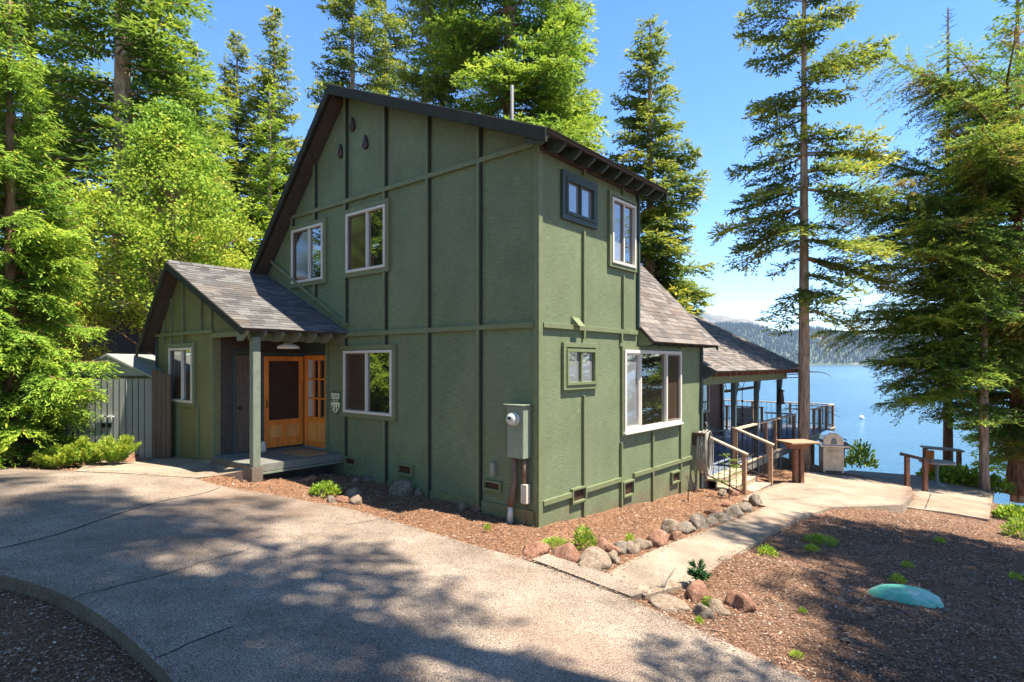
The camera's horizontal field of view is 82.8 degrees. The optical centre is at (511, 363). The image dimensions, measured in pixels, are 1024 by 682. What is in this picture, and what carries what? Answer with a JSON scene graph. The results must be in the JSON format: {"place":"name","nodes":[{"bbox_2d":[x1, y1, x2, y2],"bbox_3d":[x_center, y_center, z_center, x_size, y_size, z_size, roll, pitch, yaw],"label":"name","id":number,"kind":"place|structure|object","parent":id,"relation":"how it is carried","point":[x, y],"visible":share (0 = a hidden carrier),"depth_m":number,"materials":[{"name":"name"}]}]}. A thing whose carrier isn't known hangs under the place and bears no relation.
{"place":"outdoors","nodes":[
{"label":"outdoors","id":0,"kind":"place"},
{"bbox_2d":[282,449,328,456],"bbox_3d":[-4.190,1.817,11.778,0.850,0.019,0.550,0,0,40],"label":"door mat","id":1,"kind":"object","parent":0,"point":[305,453],"depth_m":11.76,"materials":[{"name":"fabric"}]},
{"bbox_2d":[0,468,810,681],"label":"driveway","id":2,"kind":"structure","parent":0,"point":[556,642],"depth_m":5.39,"materials":[{"name":"concrete"}]},
{"bbox_2d":[0,457,1023,681],"bbox_3d":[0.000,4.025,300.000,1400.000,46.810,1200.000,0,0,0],"label":"ground","id":3,"kind":"structure","parent":0,"point":[786,573],"depth_m":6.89,"materials":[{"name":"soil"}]},
{"bbox_2d":[0,316,27,429],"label":"cedar tree","id":4,"kind":"object","parent":3,"relation":"on","point":[4,418],"visible":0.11,"depth_m":11.25,"materials":[{"name":"green plant"}]},
{"bbox_2d":[0,0,44,251],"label":"conifer tree","id":5,"kind":"object","parent":3,"relation":"on","point":[16,3],"visible":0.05,"depth_m":23.37,"materials":[{"name":"green plant"}]},
{"bbox_2d":[19,419,63,451],"bbox_3d":[-11.621,1.776,13.022,3.798,1.109,0.068,0,0,9],"label":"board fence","id":6,"kind":"object","parent":3,"relation":"on","point":[24,438],"visible":0.02,"depth_m":12.77,"materials":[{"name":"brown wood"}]},
{"bbox_2d":[0,450,104,468],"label":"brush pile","id":7,"kind":"object","parent":3,"relation":"on","point":[28,462],"visible":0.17,"depth_m":11.28,"materials":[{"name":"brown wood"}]},
{"bbox_2d":[28,444,82,468],"bbox_3d":[-8.627,1.757,11.019,0.802,0.500,0.904,0,0,0],"label":"shrub","id":8,"kind":"object","parent":3,"relation":"on","point":[57,457],"visible":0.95,"depth_m":10.94,"materials":[{"name":"green plant"}]},
{"bbox_2d":[0,0,124,468],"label":"cedar tree","id":9,"kind":"object","parent":3,"relation":"on","point":[60,391],"visible":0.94,"depth_m":11.54,"materials":[{"name":"green plant"}]},
{"bbox_2d":[2,214,124,413],"bbox_3d":[-13.158,-0.938,16.442,3.782,6.974,3.525,0,0,37],"label":"maple tree","id":10,"kind":"object","parent":3,"relation":"on","point":[92,303],"visible":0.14,"depth_m":16.73,"materials":[{"name":"green plant"}]},
{"bbox_2d":[19,61,111,265],"bbox_3d":[-21.402,-5.965,28.050,6.182,17.353,6.223,0,0,33],"label":"conifer tree","id":11,"kind":"object","parent":3,"relation":"on","point":[63,121],"visible":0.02,"depth_m":28.00,"materials":[{"name":"green plant"}]},
{"bbox_2d":[0,0,135,264],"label":"conifer tree","id":12,"kind":"object","parent":3,"relation":"on","point":[37,11],"visible":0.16,"depth_m":24.62,"materials":[{"name":"green plant"}]},
{"bbox_2d":[0,267,157,419],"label":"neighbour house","id":13,"kind":"structure","parent":3,"relation":"on","point":[124,345],"depth_m":20.46,"materials":[{"name":"brown plastic"}]},
{"bbox_2d":[60,435,104,464],"bbox_3d":[-8.217,1.706,11.340,0.887,0.663,0.832,0,0,0],"label":"shrub","id":14,"kind":"object","parent":3,"relation":"on","point":[84,448],"visible":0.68,"depth_m":11.23,"materials":[{"name":"green plant"}]},
{"bbox_2d":[64,354,162,457],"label":"metal shed","id":15,"kind":"structure","parent":3,"relation":"on","point":[126,408],"depth_m":12.60,"materials":[{"name":"grey metal"}]},
{"bbox_2d":[88,379,106,443],"bbox_3d":[-8.956,1.220,12.552,0.450,1.760,0.084,0,0,0],"label":"door","id":16,"kind":"structure","parent":15,"relation":"in","point":[99,425],"depth_m":12.57,"materials":[{"name":"wood"}]},
{"bbox_2d":[104,379,126,442],"bbox_3d":[-8.566,1.220,12.552,0.450,1.760,0.084,0,0,0],"label":"door","id":17,"kind":"structure","parent":15,"relation":"in","point":[110,416],"depth_m":12.57,"materials":[{"name":"wood"}]},
{"bbox_2d":[87,432,142,464],"bbox_3d":[-7.769,1.696,11.249,0.904,0.686,0.873,0,0,0],"label":"shrub","id":18,"kind":"object","parent":3,"relation":"on","point":[111,451],"visible":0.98,"depth_m":11.24,"materials":[{"name":"green plant"}]},
{"bbox_2d":[0,0,249,295],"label":"conifer tree","id":19,"kind":"object","parent":3,"relation":"on","point":[126,29],"visible":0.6,"depth_m":20.52,"materials":[{"name":"green plant"}]},
{"bbox_2d":[37,92,264,355],"bbox_3d":[-10.701,-2.758,17.979,6.101,11.249,5.685,0,0,-34],"label":"maple tree","id":20,"kind":"object","parent":3,"relation":"on","point":[167,125],"visible":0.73,"depth_m":17.19,"materials":[{"name":"green plant"}]},
{"bbox_2d":[89,0,213,263],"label":"conifer tree","id":21,"kind":"object","parent":3,"relation":"on","point":[182,21],"visible":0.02,"depth_m":30.72,"materials":[{"name":"green plant"}]},
{"bbox_2d":[152,369,172,457],"bbox_3d":[-7.524,1.145,12.497,0.441,2.030,0.068,0,0,7],"label":"board fence","id":22,"kind":"object","parent":3,"relation":"on","point":[162,444],"visible":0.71,"depth_m":12.46,"materials":[{"name":"brown wood"}]},
{"bbox_2d":[76,456,250,481],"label":"porch walk","id":23,"kind":"structure","parent":3,"relation":"on","point":[173,466],"depth_m":10.72,"materials":[{"name":"concrete"}]},
{"bbox_2d":[142,39,256,267],"bbox_3d":[-14.580,-5.928,27.152,6.491,17.966,6.535,0,0,-25],"label":"conifer tree","id":24,"kind":"object","parent":3,"relation":"on","point":[194,49],"visible":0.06,"depth_m":26.83,"materials":[{"name":"green plant"}]},
{"bbox_2d":[207,29,268,266],"bbox_3d":[-16.422,-8.309,35.084,7.014,23.294,6.779,0,0,25],"label":"conifer tree","id":25,"kind":"object","parent":3,"relation":"on","point":[236,122],"visible":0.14,"depth_m":34.63,"materials":[{"name":"green plant"}]},
{"bbox_2d":[229,84,291,268],"bbox_3d":[-10.891,-4.583,25.954,4.426,15.609,4.777,0,0,-34],"label":"conifer tree","id":26,"kind":"object","parent":3,"relation":"on","point":[265,185],"visible":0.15,"depth_m":25.81,"materials":[{"name":"green plant"}]},
{"bbox_2d":[230,5,304,265],"bbox_3d":[-13.864,-8.746,33.849,6.643,24.391,6.874,0,0,32],"label":"conifer tree","id":27,"kind":"object","parent":3,"relation":"on","point":[270,77],"visible":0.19,"depth_m":33.59,"materials":[{"name":"green plant"}]},
{"bbox_2d":[308,480,341,496],"bbox_3d":[-3.109,2.071,9.707,0.561,0.262,0.579,0,0,-1],"label":"plant","id":28,"kind":"object","parent":3,"relation":"on","point":[330,487],"visible":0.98,"depth_m":9.62,"materials":[{"name":"plant"}]},
{"bbox_2d":[298,0,392,152],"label":"conifer tree","id":29,"kind":"object","parent":3,"relation":"on","point":[346,62],"visible":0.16,"depth_m":30.57,"materials":[{"name":"green plant"}]},
{"bbox_2d":[345,487,361,497],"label":"rock","id":30,"kind":"object","parent":3,"relation":"on","point":[352,492],"visible":0.66,"depth_m":9.85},
{"bbox_2d":[355,0,421,98],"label":"conifer tree","id":31,"kind":"object","parent":3,"relation":"on","point":[391,23],"visible":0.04,"depth_m":35.64,"materials":[{"name":"green plant"}]},
{"bbox_2d":[389,479,413,496],"bbox_3d":[-1.952,2.261,10.279,0.402,0.418,0.380,0,0,32],"label":"rock","id":32,"kind":"object","parent":3,"relation":"on","point":[402,487],"visible":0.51,"depth_m":10.17,"materials":[{"name":"stone"}]},
{"bbox_2d":[387,0,489,113],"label":"conifer tree","id":33,"kind":"object","parent":3,"relation":"on","point":[440,88],"visible":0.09,"depth_m":27.65,"materials":[{"name":"green plant"}]},
{"bbox_2d":[135,84,797,527],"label":"house","id":34,"kind":"structure","parent":3,"relation":"on","point":[491,314],"depth_m":10.63,"materials":[{"name":"green"}]},
{"bbox_2d":[168,342,196,407],"bbox_3d":[-7.079,0.245,12.432,1.390,1.350,0.075,0,0,40],"label":"window","id":35,"kind":"structure","parent":34,"relation":"in","point":[182,362],"depth_m":12.37,"materials":[{"name":"glass"}]},
{"bbox_2d":[236,355,249,451],"bbox_3d":[-5.459,0.830,11.940,0.090,2.000,0.420,0,0,40],"label":"closet door","id":36,"kind":"structure","parent":34,"relation":"in","point":[242,361],"depth_m":11.89,"materials":[{"name":"brown wood"}]},
{"bbox_2d":[264,356,303,447],"bbox_3d":[-4.915,0.820,12.557,0.100,1.940,0.900,0,0,40],"label":"screen door","id":37,"kind":"structure","parent":34,"relation":"in","point":[283,375],"depth_m":12.57,"materials":[{"name":"orange wood"}]},
{"bbox_2d":[290,217,326,288],"bbox_3d":[-4.444,-2.370,12.622,1.420,1.380,0.075,0,0,40],"label":"window","id":38,"kind":"structure","parent":34,"relation":"in","point":[308,239],"depth_m":12.56,"materials":[{"name":"glass"}]},
{"bbox_2d":[304,355,324,447],"bbox_3d":[-4.231,0.815,12.565,0.880,1.970,0.050,0,0,40],"label":"glazed door","id":39,"kind":"structure","parent":34,"relation":"in","point":[314,365],"depth_m":12.61,"materials":[{"name":"orange wood"}]},
{"bbox_2d":[331,391,340,414],"bbox_3d":[-3.635,0.818,11.968,0.360,0.485,0.024,0,0,40],"label":"shield sign","id":40,"kind":"object","parent":34,"relation":"attached to","point":[335,402],"visible":1,"depth_m":11.95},
{"bbox_2d":[344,198,389,277],"bbox_3d":[-2.843,-2.400,11.291,1.423,1.370,0.075,0,0,40],"label":"window","id":41,"kind":"structure","parent":34,"relation":"in","point":[367,226],"depth_m":11.25,"materials":[{"name":"glass"}]},
{"bbox_2d":[341,344,396,421],"bbox_3d":[-2.801,0.363,11.256,1.707,1.425,0.075,0,0,40],"label":"window","id":42,"kind":"structure","parent":34,"relation":"in","point":[369,373],"depth_m":11.23,"materials":[{"name":"glass"}]},
{"bbox_2d":[560,169,597,229],"bbox_3d":[1.110,-2.645,9.454,0.075,0.770,1.030,0,0,40],"label":"window","id":43,"kind":"structure","parent":34,"relation":"in","point":[578,195],"depth_m":9.43,"materials":[{"name":"blue glass"}]},
{"bbox_2d":[561,342,597,389],"bbox_3d":[1.123,0.048,9.467,0.075,0.755,1.020,0,0,40],"label":"window","id":44,"kind":"structure","parent":34,"relation":"in","point":[579,367],"depth_m":9.44,"materials":[{"name":"green glass"}]},
{"bbox_2d":[607,190,636,272],"bbox_3d":[2.022,-2.365,10.548,0.075,1.330,1.000,0,0,40],"label":"window","id":45,"kind":"structure","parent":34,"relation":"in","point":[621,210],"depth_m":10.51,"materials":[{"name":"glass"}]},
{"bbox_2d":[620,346,683,436],"bbox_3d":[2.824,0.510,11.488,0.110,1.640,2.570,0,0,40],"label":"window","id":46,"kind":"structure","parent":34,"relation":"in","point":[650,380],"depth_m":11.39,"materials":[{"name":"glass"}]},
{"bbox_2d":[692,422,713,478],"bbox_3d":[4.276,1.947,13.043,0.354,1.248,0.457,0,0,40],"label":"hose hanger","id":47,"kind":"object","parent":34,"relation":"attached to","point":[704,459],"visible":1,"depth_m":12.94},
{"bbox_2d":[703,385,709,412],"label":"window","id":48,"kind":"structure","parent":34,"relation":"in","point":[706,388],"depth_m":19.95,"materials":[{"name":"clear glass"}]},
{"bbox_2d":[724,382,753,439],"bbox_3d":[6.897,1.306,17.413,0.070,2.008,3.209,0,0,40],"label":"hanging bar","id":49,"kind":"object","parent":34,"relation":"hanging from","point":[739,389],"visible":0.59,"depth_m":17.41,"materials":[{"name":"metal"}]},
{"bbox_2d":[776,380,784,409],"bbox_3d":[8.365,0.985,18.084,0.242,0.950,0.280,0,0,40],"label":"hanging lantern","id":50,"kind":"object","parent":34,"relation":"hanging from","point":[780,399],"visible":1,"depth_m":18.02,"materials":[{"name":"black metal"}]},
{"bbox_2d":[409,0,609,154],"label":"conifer tree","id":51,"kind":"object","parent":3,"relation":"on","point":[485,34],"visible":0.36,"depth_m":22.98,"materials":[{"name":"green plant"}]},
{"bbox_2d":[523,541,550,556],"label":"rock","id":52,"kind":"object","parent":3,"relation":"on","point":[537,548],"visible":0.69,"depth_m":7.32,"materials":[{"name":"stone"}]},
{"bbox_2d":[541,535,567,547],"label":"shrub","id":53,"kind":"object","parent":3,"relation":"on","point":[550,541],"visible":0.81,"depth_m":7.77,"materials":[{"name":"green plant"}]},
{"bbox_2d":[551,543,579,562],"bbox_3d":[0.658,2.418,7.201,0.391,0.392,0.349,0,0,6],"label":"rock","id":54,"kind":"object","parent":3,"relation":"on","point":[568,551],"visible":0.51,"depth_m":7.09,"materials":[{"name":"stone"}]},
{"bbox_2d":[528,0,603,152],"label":"conifer tree","id":55,"kind":"object","parent":3,"relation":"on","point":[582,69],"depth_m":30.94,"materials":[{"name":"green plant"}]},
{"bbox_2d":[569,523,596,549],"bbox_3d":[0.957,2.302,7.746,0.400,0.325,0.398,0,0,28],"label":"shrub","id":56,"kind":"object","parent":3,"relation":"on","point":[583,538],"visible":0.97,"depth_m":7.71,"materials":[{"name":"plant"}]},
{"bbox_2d":[532,554,646,600],"bbox_3d":[0.856,2.478,6.600,1.454,0.275,0.376,0,0,45],"label":"path apron","id":57,"kind":"object","parent":3,"relation":"on","point":[606,580],"visible":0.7,"depth_m":6.51,"materials":[{"name":"concrete"}]},
{"bbox_2d":[577,546,611,570],"bbox_3d":[0.995,2.454,7.088,0.411,0.410,0.402,0,0,-19],"label":"rock","id":58,"kind":"object","parent":3,"relation":"on","point":[596,558],"visible":0.59,"depth_m":7.01,"materials":[{"name":"stone"}]},
{"bbox_2d":[596,537,620,554],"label":"rock","id":59,"kind":"object","parent":3,"relation":"on","point":[604,544],"visible":0.44,"depth_m":7.57,"materials":[{"name":"stone"}]},
{"bbox_2d":[607,550,620,564],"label":"rock","id":60,"kind":"object","parent":3,"relation":"on","point":[615,558],"visible":0.53,"depth_m":7.25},
{"bbox_2d":[612,540,627,554],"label":"rock","id":61,"kind":"object","parent":3,"relation":"on","point":[621,545],"visible":0.45,"depth_m":7.73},
{"bbox_2d":[626,540,640,553],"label":"rock","id":62,"kind":"object","parent":3,"relation":"on","point":[632,548],"visible":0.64,"depth_m":7.73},
{"bbox_2d":[632,538,652,549],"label":"rock","id":63,"kind":"object","parent":3,"relation":"on","point":[643,543],"visible":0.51,"depth_m":7.97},
{"bbox_2d":[645,528,668,547],"bbox_3d":[2.068,2.547,8.254,0.334,0.411,0.381,0,0,-19],"label":"rock","id":64,"kind":"object","parent":3,"relation":"on","point":[657,538],"visible":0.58,"depth_m":8.15,"materials":[{"name":"stone"}]},
{"bbox_2d":[604,13,726,389],"bbox_3d":[5.669,-5.512,24.378,6.371,18.250,6.519,0,0,0],"label":"conifer tree","id":65,"kind":"object","parent":3,"relation":"on","point":[661,248],"visible":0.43,"depth_m":23.73,"materials":[{"name":"green plant"}]},
{"bbox_2d":[648,594,689,612],"bbox_3d":[1.597,2.478,5.938,0.392,0.166,0.394,0,0,-2],"label":"rock","id":66,"kind":"object","parent":3,"relation":"on","point":[668,603],"visible":0.88,"depth_m":5.86,"materials":[{"name":"stone"}]},
{"bbox_2d":[661,518,680,533],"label":"rock","id":67,"kind":"object","parent":3,"relation":"on","point":[669,526],"visible":0.61,"depth_m":9.08,"materials":[{"name":"stone"}]},
{"bbox_2d":[669,531,682,541],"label":"rock","id":68,"kind":"object","parent":3,"relation":"on","point":[675,535],"visible":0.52,"depth_m":8.53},
{"bbox_2d":[678,520,696,533],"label":"rock","id":69,"kind":"object","parent":3,"relation":"on","point":[687,527],"visible":0.43,"depth_m":9.11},
{"bbox_2d":[684,579,706,602],"bbox_3d":[1.956,2.491,6.231,0.271,0.321,0.256,0,0,-28],"label":"rock","id":70,"kind":"object","parent":3,"relation":"on","point":[696,591],"visible":0.59,"depth_m":6.16,"materials":[{"name":"stone"}]},
{"bbox_2d":[689,513,708,528],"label":"rock","id":71,"kind":"object","parent":3,"relation":"on","point":[697,520],"visible":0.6,"depth_m":9.44,"materials":[{"name":"stone"}]},
{"bbox_2d":[687,558,712,581],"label":"sapling","id":72,"kind":"object","parent":3,"relation":"on","point":[699,572],"visible":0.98,"depth_m":6.46,"materials":[{"name":"green plant"}]},
{"bbox_2d":[692,602,714,618],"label":"rock","id":73,"kind":"object","parent":3,"relation":"on","point":[701,610],"visible":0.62,"depth_m":5.69,"materials":[{"name":"stone"}]},
{"bbox_2d":[706,598,731,615],"bbox_3d":[2.105,2.508,5.923,0.206,0.170,0.305,0,11,-19],"label":"rock","id":74,"kind":"object","parent":3,"relation":"on","point":[716,605],"visible":0.64,"depth_m":5.88,"materials":[{"name":"stone"}]},
{"bbox_2d":[706,512,733,522],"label":"rock","id":75,"kind":"object","parent":3,"relation":"on","point":[722,517],"visible":0.49,"depth_m":10.03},
{"bbox_2d":[713,453,742,498],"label":"sapling","id":76,"kind":"object","parent":3,"relation":"on","point":[735,473],"visible":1,"depth_m":12.33,"materials":[{"name":"green plant"}]},
{"bbox_2d":[723,504,743,517],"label":"rock","id":77,"kind":"object","parent":3,"relation":"on","point":[734,511],"visible":0.59,"depth_m":10.54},
{"bbox_2d":[724,591,755,612],"bbox_3d":[2.380,2.521,6.051,0.227,0.304,0.322,0,0,-14],"label":"rock","id":78,"kind":"object","parent":3,"relation":"on","point":[745,603],"visible":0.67,"depth_m":5.98,"materials":[{"name":"stone"}]},
{"bbox_2d":[737,502,752,512],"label":"rock","id":79,"kind":"object","parent":3,"relation":"on","point":[745,507],"visible":0.5,"depth_m":11.05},
{"bbox_2d":[748,494,762,506],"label":"rock","id":80,"kind":"object","parent":3,"relation":"on","point":[755,500],"visible":0.52,"depth_m":11.80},
{"bbox_2d":[757,543,778,556],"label":"plant","id":81,"kind":"object","parent":3,"relation":"on","point":[768,550],"visible":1,"depth_m":8.10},
{"bbox_2d":[703,399,835,494],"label":"deck","id":82,"kind":"structure","parent":3,"relation":"on","point":[744,453],"depth_m":17.09,"materials":[{"name":"brown wood"}]},
{"bbox_2d":[703,414,725,451],"bbox_3d":[6.124,2.111,17.962,0.737,1.150,0.560,0,0,-19],"label":"patio chair","id":83,"kind":"object","parent":82,"relation":"on","point":[713,430],"visible":0.52,"depth_m":17.73,"materials":[{"name":"metal"}]},
{"bbox_2d":[737,408,753,443],"bbox_3d":[7.981,2.111,19.734,0.560,1.150,0.737,0,0,5],"label":"patio chair","id":84,"kind":"object","parent":82,"relation":"on","point":[747,416],"visible":0.48,"depth_m":19.97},
{"bbox_2d":[776,439,820,482],"bbox_3d":[7.518,2.641,15.273,0.840,1.200,0.680,0,0,-10],"label":"table","id":85,"kind":"object","parent":3,"relation":"on","point":[797,446],"visible":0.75,"depth_m":15.22,"materials":[{"name":"brown wood"}]},
{"bbox_2d":[706,0,909,471],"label":"conifer tree","id":86,"kind":"object","parent":3,"relation":"on","point":[803,46],"visible":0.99,"depth_m":18.16,"materials":[{"name":"green plant"}]},
{"bbox_2d":[799,532,839,545],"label":"fern","id":87,"kind":"object","parent":3,"relation":"on","point":[820,537],"visible":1,"depth_m":9.07,"materials":[{"name":"green plant"}]},
{"bbox_2d":[844,438,878,470],"bbox_3d":[13.906,3.598,23.162,1.329,1.241,1.336,0,0,36],"label":"bush","id":88,"kind":"object","parent":3,"relation":"on","point":[860,452],"visible":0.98,"depth_m":23.03,"materials":[{"name":"plant"}]},
{"bbox_2d":[868,584,943,607],"bbox_3d":[4.538,2.671,6.726,0.784,0.160,0.496,0,0,14],"label":"tank lid","id":89,"kind":"object","parent":3,"relation":"on","point":[909,594],"visible":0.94,"depth_m":6.60,"materials":[{"name":"plastic"}]},
{"bbox_2d":[810,7,1023,496],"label":"conifer tree","id":90,"kind":"object","parent":3,"relation":"on","point":[1004,171],"visible":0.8,"depth_m":18.41,"materials":[{"name":"green plant"}]},
{"bbox_2d":[844,470,994,521],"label":"terrace","id":91,"kind":"structure","parent":3,"relation":"on","point":[962,500],"depth_m":16.06,"materials":[{"name":"concrete"}]},
{"bbox_2d":[900,452,934,491],"bbox_3d":[11.670,3.139,16.747,0.892,1.131,0.128,0,0,6],"label":"hand rail","id":92,"kind":"object","parent":91,"relation":"on","point":[907,457],"visible":0.9,"depth_m":16.71,"materials":[{"name":"red wood"}]},
{"bbox_2d":[926,450,933,473],"bbox_3d":[14.646,3.619,20.357,0.180,1.150,0.180,0,0,0],"label":"wood post","id":93,"kind":"object","parent":91,"relation":"on","point":[929,454],"visible":0.53,"depth_m":20.27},
{"bbox_2d":[918,459,955,486],"bbox_3d":[13.297,3.443,18.178,0.960,0.760,0.960,0,0,0],"label":"round table","id":94,"kind":"object","parent":91,"relation":"on","point":[937,463],"visible":0.88,"depth_m":18.11,"materials":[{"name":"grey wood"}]},
{"bbox_2d":[860,149,1023,489],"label":"conifer tree","id":95,"kind":"object","parent":3,"relation":"on","point":[932,395],"visible":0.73,"depth_m":17.61,"materials":[{"name":"green plant"}]},
{"bbox_2d":[920,445,964,465],"bbox_3d":[15.916,3.766,21.511,1.236,1.330,0.550,0,0,22],"label":"plank bench","id":96,"kind":"object","parent":3,"relation":"on","point":[958,455],"visible":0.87,"depth_m":21.35,"materials":[{"name":"red wood"}]},
{"bbox_2d":[938,7,956,460],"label":"dead tree","id":97,"kind":"object","parent":3,"relation":"on","point":[947,439],"visible":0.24,"depth_m":26.91,"materials":[{"name":"wood"}]},
{"bbox_2d":[928,463,999,491],"bbox_3d":[15.006,3.745,19.386,1.990,0.835,2.054,0,0,-14],"label":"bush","id":98,"kind":"object","parent":3,"relation":"on","point":[960,474],"visible":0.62,"depth_m":19.18,"materials":[{"name":"plant"}]},
{"bbox_2d":[947,0,1023,502],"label":"conifer tree","id":99,"kind":"object","parent":3,"relation":"on","point":[992,468],"visible":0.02,"depth_m":25.10,"materials":[{"name":"green plant"}]},
{"bbox_2d":[957,84,1023,468],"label":"conifer tree","id":100,"kind":"object","parent":3,"relation":"on","point":[999,460],"visible":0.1,"depth_m":19.93,"materials":[{"name":"green plant"}]},
{"bbox_2d":[968,472,1016,493],"bbox_3d":[15.489,3.836,18.773,1.262,0.684,1.223,0,0,-10],"label":"bush","id":101,"kind":"object","parent":3,"relation":"on","point":[1003,485],"visible":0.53,"depth_m":18.42,"materials":[{"name":"plant"}]},
{"bbox_2d":[991,502,1023,520],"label":"bush","id":102,"kind":"object","parent":3,"relation":"on","point":[1015,510],"visible":0.94,"depth_m":13.44,"materials":[{"name":"plant"}]},
{"bbox_2d":[998,514,1023,538],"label":"bush","id":103,"kind":"object","parent":3,"relation":"on","point":[1011,522],"visible":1,"depth_m":10.77,"materials":[{"name":"plant"}]},
{"bbox_2d":[0,474,1023,681],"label":"fallen twigs","id":104,"kind":"object","parent":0,"point":[836,587],"depth_m":6.09,"materials":[{"name":"wood"}]},
{"bbox_2d":[0,0,1023,336],"label":"sky","id":105,"kind":"structure","parent":0,"point":[713,81],"materials":[{"name":"blue"}]},
{"bbox_2d":[698,312,771,330],"bbox_3d":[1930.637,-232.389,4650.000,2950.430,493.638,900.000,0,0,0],"label":"mountain","id":106,"kind":"structure","parent":0,"point":[713,318],"depth_m":4871.91,"materials":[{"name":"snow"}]},
{"bbox_2d":[607,471,912,599],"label":"path","id":107,"kind":"structure","parent":0,"point":[815,490],"depth_m":10.15,"materials":[{"name":"concrete"}]},
{"bbox_2d":[817,430,849,472],"bbox_3d":[9.908,2.704,17.945,0.860,1.240,0.860,0,0,16],"label":"gas grill","id":108,"kind":"object","parent":107,"relation":"on","point":[833,445],"visible":0.96,"depth_m":17.61,"materials":[{"name":"metal"}]},
{"bbox_2d":[729,326,977,364],"bbox_3d":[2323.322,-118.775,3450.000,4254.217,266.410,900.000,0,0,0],"label":"forested hill","id":109,"kind":"structure","parent":0,"point":[821,362],"depth_m":3155.79,"materials":[{"name":"plant"}]},
{"bbox_2d":[709,320,943,363],"bbox_3d":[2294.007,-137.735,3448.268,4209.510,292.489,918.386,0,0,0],"label":"forest","id":110,"kind":"object","parent":109,"relation":"on","point":[742,326],"visible":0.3,"depth_m":3294.00,"materials":[{"name":"plant"}]},
{"bbox_2d":[724,365,1023,505],"bbox_3d":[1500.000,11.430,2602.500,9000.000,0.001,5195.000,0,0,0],"label":"lake","id":111,"kind":"structure","parent":0,"point":[848,391],"depth_m":124.71,"materials":[{"name":"liquid"}]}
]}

